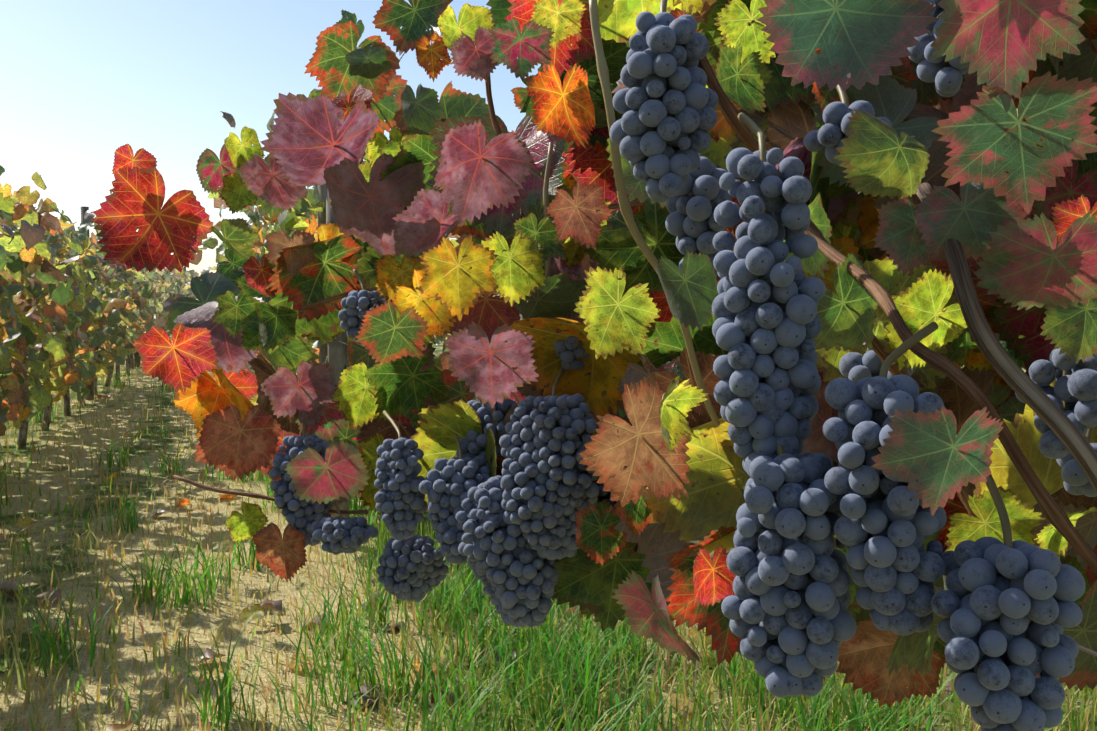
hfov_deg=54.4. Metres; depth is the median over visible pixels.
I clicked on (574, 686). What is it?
grass
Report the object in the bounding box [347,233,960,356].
vine foliage
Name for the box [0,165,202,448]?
vine foliage
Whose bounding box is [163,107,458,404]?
vine row foliage
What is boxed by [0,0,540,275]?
sky
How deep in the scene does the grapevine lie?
0.68 m
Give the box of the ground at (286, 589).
[0,333,1096,730]
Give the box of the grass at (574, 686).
[0,364,1096,730]
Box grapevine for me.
[91,0,1096,730]
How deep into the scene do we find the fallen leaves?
3.40 m
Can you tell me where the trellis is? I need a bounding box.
[311,52,1096,656]
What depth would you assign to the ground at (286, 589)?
3.73 m
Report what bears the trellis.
on the ground at (286, 589)
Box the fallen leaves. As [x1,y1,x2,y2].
[0,383,955,730]

